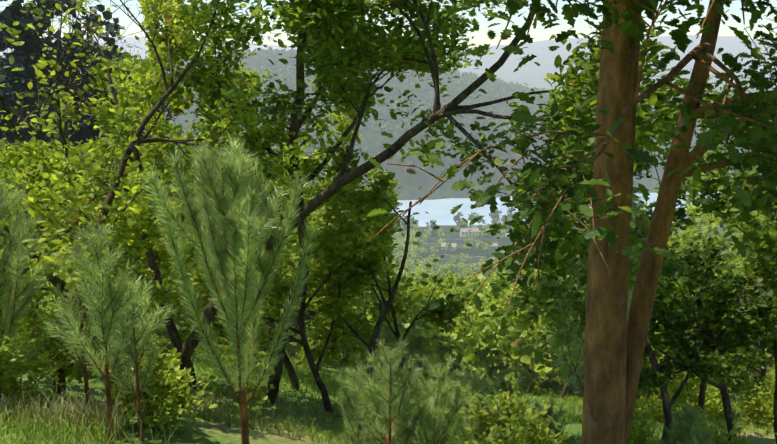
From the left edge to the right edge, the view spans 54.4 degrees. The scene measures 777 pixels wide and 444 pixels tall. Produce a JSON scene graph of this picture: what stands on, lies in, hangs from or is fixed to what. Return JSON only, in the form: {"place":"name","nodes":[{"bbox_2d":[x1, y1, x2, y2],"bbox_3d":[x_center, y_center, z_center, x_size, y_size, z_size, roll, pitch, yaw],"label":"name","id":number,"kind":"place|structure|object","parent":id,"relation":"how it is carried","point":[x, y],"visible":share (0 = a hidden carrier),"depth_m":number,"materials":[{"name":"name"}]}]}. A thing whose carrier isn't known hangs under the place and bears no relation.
{"place":"outdoors","nodes":[
{"label":"outdoors","id":0,"kind":"place"},
{"bbox_2d":[0,35,776,443],"bbox_3d":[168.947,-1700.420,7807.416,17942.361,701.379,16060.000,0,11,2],"label":"terrain","id":1,"kind":"structure","parent":0,"point":[532,73],"depth_m":1012.03,"materials":[{"name":"green plant"}]},
{"bbox_2d":[0,181,57,397],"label":"pine","id":2,"kind":"object","parent":1,"relation":"on","point":[14,256],"visible":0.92,"depth_m":8.08,"materials":[{"name":"green plant"}]},
{"bbox_2d":[0,6,152,326],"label":"oak tree","id":3,"kind":"object","parent":1,"relation":"on","point":[98,144],"visible":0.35,"depth_m":12.70,"materials":[{"name":"green plant"}]},
{"bbox_2d":[44,245,120,413],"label":"pine","id":4,"kind":"object","parent":1,"relation":"on","point":[80,319],"visible":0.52,"depth_m":8.32,"materials":[{"name":"green plant"}]},
{"bbox_2d":[0,0,180,307],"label":"eucalyptus trees","id":5,"kind":"object","parent":1,"relation":"on","point":[85,132],"visible":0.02,"depth_m":41.10,"materials":[{"name":"green plant"}]},
{"bbox_2d":[40,220,145,443],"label":"pine","id":6,"kind":"object","parent":1,"relation":"on","point":[96,297],"visible":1,"depth_m":6.92,"materials":[{"name":"green plant"}]},
{"bbox_2d":[0,0,189,383],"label":"oak tree","id":7,"kind":"object","parent":1,"relation":"on","point":[121,229],"visible":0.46,"depth_m":10.87,"materials":[{"name":"green plant"}]},
{"bbox_2d":[0,27,213,381],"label":"oak tree","id":8,"kind":"object","parent":1,"relation":"on","point":[102,158],"visible":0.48,"depth_m":9.40,"materials":[{"name":"green plant"}]},
{"bbox_2d":[0,0,227,390],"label":"oak tree","id":9,"kind":"object","parent":1,"relation":"on","point":[154,91],"visible":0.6,"depth_m":11.34,"materials":[{"name":"green plant"}]},
{"bbox_2d":[6,0,227,353],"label":"oak tree","id":10,"kind":"object","parent":1,"relation":"on","point":[82,113],"visible":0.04,"depth_m":17.91,"materials":[{"name":"green plant"}]},
{"bbox_2d":[0,339,238,438],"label":"dry grass","id":11,"kind":"structure","parent":1,"relation":"on","point":[83,409],"depth_m":7.72,"materials":[{"name":"green plant"}]},
{"bbox_2d":[99,271,176,440],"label":"pine","id":12,"kind":"object","parent":1,"relation":"on","point":[139,335],"visible":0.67,"depth_m":7.52,"materials":[{"name":"green plant"}]},
{"bbox_2d":[3,21,293,349],"bbox_3d":[-5.728,-0.452,16.051,6.228,7.756,4.661,-9,14,-40],"label":"oak tree","id":13,"kind":"object","parent":1,"relation":"on","point":[177,129],"visible":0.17,"depth_m":16.71,"materials":[{"name":"green plant"}]},
{"bbox_2d":[0,0,345,395],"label":"oak tree","id":14,"kind":"object","parent":1,"relation":"on","point":[77,204],"visible":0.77,"depth_m":9.62,"materials":[{"name":"green plant"}]},
{"bbox_2d":[107,61,342,389],"bbox_3d":[-2.858,0.212,14.773,3.926,6.635,5.624,3,11,14],"label":"oak tree","id":15,"kind":"object","parent":1,"relation":"on","point":[280,294],"visible":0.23,"depth_m":14.16,"materials":[{"name":"green plant"}]},
{"bbox_2d":[136,131,320,443],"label":"pine","id":16,"kind":"object","parent":1,"relation":"on","point":[244,240],"visible":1,"depth_m":6.99,"materials":[{"name":"green plant"}]},
{"bbox_2d":[116,36,418,360],"bbox_3d":[-3.142,-0.152,18.513,7.604,8.643,5.838,4,12,20],"label":"oak tree","id":17,"kind":"object","parent":1,"relation":"on","point":[316,307],"visible":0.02,"depth_m":17.75,"materials":[{"name":"green plant"}]},
{"bbox_2d":[160,110,402,416],"bbox_3d":[-1.658,0.858,12.363,4.141,5.396,3.538,-3,11,-15],"label":"oak tree","id":18,"kind":"object","parent":1,"relation":"on","point":[330,248],"visible":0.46,"depth_m":12.24,"materials":[{"name":"green plant"}]},
{"bbox_2d":[142,0,506,403],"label":"oak tree","id":19,"kind":"object","parent":1,"relation":"on","point":[237,32],"visible":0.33,"depth_m":12.49,"materials":[{"name":"green plant"}]},
{"bbox_2d":[278,92,402,341],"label":"oak tree","id":20,"kind":"object","parent":1,"relation":"on","point":[342,121],"visible":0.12,"depth_m":23.53,"materials":[{"name":"green plant"}]},
{"bbox_2d":[331,352,395,443],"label":"pine sapling","id":21,"kind":"object","parent":1,"relation":"on","point":[347,415],"visible":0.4,"depth_m":9.01,"materials":[{"name":"green plant"}]},
{"bbox_2d":[282,201,465,371],"bbox_3d":[-0.725,2.042,23.409,4.075,5.944,5.940,9,14,40],"label":"oak tree","id":22,"kind":"object","parent":1,"relation":"on","point":[411,302],"visible":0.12,"depth_m":23.37,"materials":[{"name":"green plant"}]},
{"bbox_2d":[280,179,483,399],"bbox_3d":[-0.074,1.524,14.270,3.027,4.769,2.956,10,15,42],"label":"oak tree","id":23,"kind":"object","parent":1,"relation":"on","point":[454,309],"visible":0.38,"depth_m":14.14,"materials":[{"name":"green plant"}]},
{"bbox_2d":[293,108,471,384],"bbox_3d":[-0.162,0.578,13.149,3.139,5.623,3.413,0,11,2],"label":"oak tree","id":24,"kind":"object","parent":1,"relation":"on","point":[375,198],"visible":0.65,"depth_m":12.79,"materials":[{"name":"green plant"}]},
{"bbox_2d":[0,308,773,443],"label":"green grass","id":25,"kind":"structure","parent":1,"relation":"on","point":[67,437],"depth_m":12.84,"materials":[{"name":"green plant"}]},
{"bbox_2d":[0,168,775,395],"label":"slope trees","id":26,"kind":"object","parent":1,"relation":"on","point":[717,236],"visible":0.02,"depth_m":25.76,"materials":[{"name":"green plant"}]},
{"bbox_2d":[0,291,776,443],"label":"undergrowth shrub","id":27,"kind":"object","parent":1,"relation":"on","point":[167,385],"visible":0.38,"depth_m":8.53,"materials":[{"name":"green plant"}]},
{"bbox_2d":[340,337,437,443],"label":"pine sapling","id":28,"kind":"object","parent":1,"relation":"on","point":[387,378],"visible":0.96,"depth_m":8.36,"materials":[{"name":"green plant"}]},
{"bbox_2d":[385,353,473,443],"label":"pine sapling","id":29,"kind":"object","parent":1,"relation":"on","point":[441,409],"visible":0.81,"depth_m":8.68,"materials":[{"name":"green plant"}]},
{"bbox_2d":[427,228,438,234],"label":"house","id":30,"kind":"structure","parent":1,"relation":"on","point":[430,230],"depth_m":724.91,"materials":[{"name":"stone"}]},
{"bbox_2d":[187,243,683,311],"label":"slope trees","id":31,"kind":"object","parent":1,"relation":"on","point":[468,279],"depth_m":73.91,"materials":[{"name":"green plant"}]},
{"bbox_2d":[422,243,463,247],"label":"terrace wall","id":32,"kind":"structure","parent":1,"relation":"on","point":[434,244],"depth_m":660.74,"materials":[{"name":"stone"}]},
{"bbox_2d":[441,242,456,251],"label":"house","id":33,"kind":"structure","parent":1,"relation":"on","point":[453,246],"depth_m":628.73,"materials":[{"name":"paint"}]},
{"bbox_2d":[314,285,584,393],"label":"slope bushes","id":34,"kind":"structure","parent":1,"relation":"on","point":[483,342],"depth_m":25.02,"materials":[{"name":"green plant"}]},
{"bbox_2d":[230,47,671,235],"bbox_3d":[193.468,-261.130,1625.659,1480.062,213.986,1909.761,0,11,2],"label":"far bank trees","id":35,"kind":"object","parent":1,"relation":"on","point":[262,54],"visible":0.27,"depth_m":1169.02,"materials":[{"name":"green plant"}]},
{"bbox_2d":[425,247,480,256],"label":"vine rows","id":36,"kind":"object","parent":1,"relation":"on","point":[474,251],"visible":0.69,"depth_m":621.40,"materials":[{"name":"green plant"}]},
{"bbox_2d":[429,253,482,259],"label":"terrace wall","id":37,"kind":"structure","parent":1,"relation":"on","point":[449,256],"depth_m":600.94,"materials":[{"name":"stone"}]},
{"bbox_2d":[172,0,748,407],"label":"oak tree","id":38,"kind":"object","parent":1,"relation":"on","point":[398,50],"visible":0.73,"depth_m":9.17,"materials":[{"name":"green plant"}]},
{"bbox_2d":[444,238,486,241],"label":"terrace wall","id":39,"kind":"structure","parent":1,"relation":"on","point":[459,240],"depth_m":688.52,"materials":[{"name":"stone"}]},
{"bbox_2d":[460,228,478,236],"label":"house","id":40,"kind":"structure","parent":1,"relation":"on","point":[464,231],"depth_m":714.49,"materials":[{"name":"paint"}]},
{"bbox_2d":[436,362,510,443],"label":"shrub","id":41,"kind":"object","parent":1,"relation":"on","point":[475,383],"visible":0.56,"depth_m":9.16,"materials":[{"name":"green plant"}]},
{"bbox_2d":[485,242,497,248],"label":"house","id":42,"kind":"structure","parent":1,"relation":"on","point":[494,245],"depth_m":644.40,"materials":[{"name":"stone"}]},
{"bbox_2d":[470,370,553,440],"bbox_3d":[1.507,2.568,9.585,1.110,1.491,1.007,0,11,2],"label":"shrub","id":43,"kind":"object","parent":1,"relation":"on","point":[506,389],"visible":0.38,"depth_m":9.40,"materials":[{"name":"green plant"}]},
{"bbox_2d":[377,223,679,285],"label":"trees","id":44,"kind":"object","parent":1,"relation":"on","point":[400,240],"visible":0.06,"depth_m":575.68,"materials":[{"name":"green plant"}]},
{"bbox_2d":[532,396,581,443],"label":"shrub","id":45,"kind":"object","parent":1,"relation":"on","point":[550,412],"visible":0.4,"depth_m":10.19,"materials":[{"name":"green plant"}]},
{"bbox_2d":[367,0,776,443],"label":"forked oak tree","id":46,"kind":"object","parent":1,"relation":"on","point":[615,339],"visible":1,"depth_m":3.81,"materials":[{"name":"green plant"}]},
{"bbox_2d":[528,177,657,402],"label":"oak tree","id":47,"kind":"object","parent":1,"relation":"on","point":[574,370],"visible":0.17,"depth_m":9.59,"materials":[{"name":"green plant"}]},
{"bbox_2d":[541,217,663,399],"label":"oak tree","id":48,"kind":"object","parent":1,"relation":"on","point":[565,389],"depth_m":23.30,"materials":[{"name":"green plant"}]},
{"bbox_2d":[549,191,661,360],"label":"oak tree","id":49,"kind":"object","parent":1,"relation":"on","point":[635,215],"depth_m":26.61,"materials":[{"name":"green plant"}]},
{"bbox_2d":[485,224,737,378],"bbox_3d":[5.430,2.590,18.472,5.694,5.827,4.890,5,12,26],"label":"oak tree","id":50,"kind":"object","parent":1,"relation":"on","point":[499,305],"visible":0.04,"depth_m":18.28,"materials":[{"name":"green plant"}]},
{"bbox_2d":[457,158,773,443],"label":"oak tree","id":51,"kind":"object","parent":1,"relation":"on","point":[715,366],"visible":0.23,"depth_m":13.06,"materials":[{"name":"green plant"}]},
{"bbox_2d":[535,103,776,443],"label":"oak tree","id":52,"kind":"object","parent":1,"relation":"on","point":[757,307],"visible":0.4,"depth_m":13.13,"materials":[{"name":"green plant"}]},
{"bbox_2d":[657,402,715,443],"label":"bush","id":53,"kind":"object","parent":1,"relation":"on","point":[690,431],"visible":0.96,"depth_m":12.23,"materials":[{"name":"green plant"}]},
{"bbox_2d":[668,197,741,373],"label":"oak tree","id":54,"kind":"object","parent":1,"relation":"on","point":[689,209],"visible":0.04,"depth_m":25.18,"materials":[{"name":"green plant"}]},
{"bbox_2d":[648,169,776,420],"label":"oak tree","id":55,"kind":"object","parent":1,"relation":"on","point":[762,280],"visible":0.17,"depth_m":14.25,"materials":[{"name":"green plant"}]},
{"bbox_2d":[655,83,776,442],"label":"oak tree","id":56,"kind":"object","parent":1,"relation":"on","point":[761,249],"visible":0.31,"depth_m":13.58,"materials":[{"name":"green plant"}]},
{"bbox_2d":[655,168,776,413],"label":"oak tree","id":57,"kind":"object","parent":1,"relation":"on","point":[761,371],"depth_m":17.77,"materials":[{"name":"green plant"}]},
{"bbox_2d":[672,145,773,385],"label":"oak tree","id":58,"kind":"object","parent":1,"relation":"on","point":[729,226],"visible":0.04,"depth_m":28.97,"materials":[{"name":"green plant"}]},
{"bbox_2d":[758,207,776,267],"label":"oak tree","id":59,"kind":"object","parent":1,"relation":"on","point":[769,219],"visible":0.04,"depth_m":16.67,"materials":[{"name":"green plant"}]},
{"bbox_2d":[0,0,776,49],"label":"sky","id":60,"kind":"structure","parent":0,"point":[581,26],"materials":[{"name":"white"}]},
{"bbox_2d":[183,191,724,226],"bbox_3d":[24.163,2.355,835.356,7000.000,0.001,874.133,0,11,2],"label":"river water","id":61,"kind":"structure","parent":0,"point":[438,211],"depth_m":926.33,"materials":[{"name":"blue liquid"}]}
]}

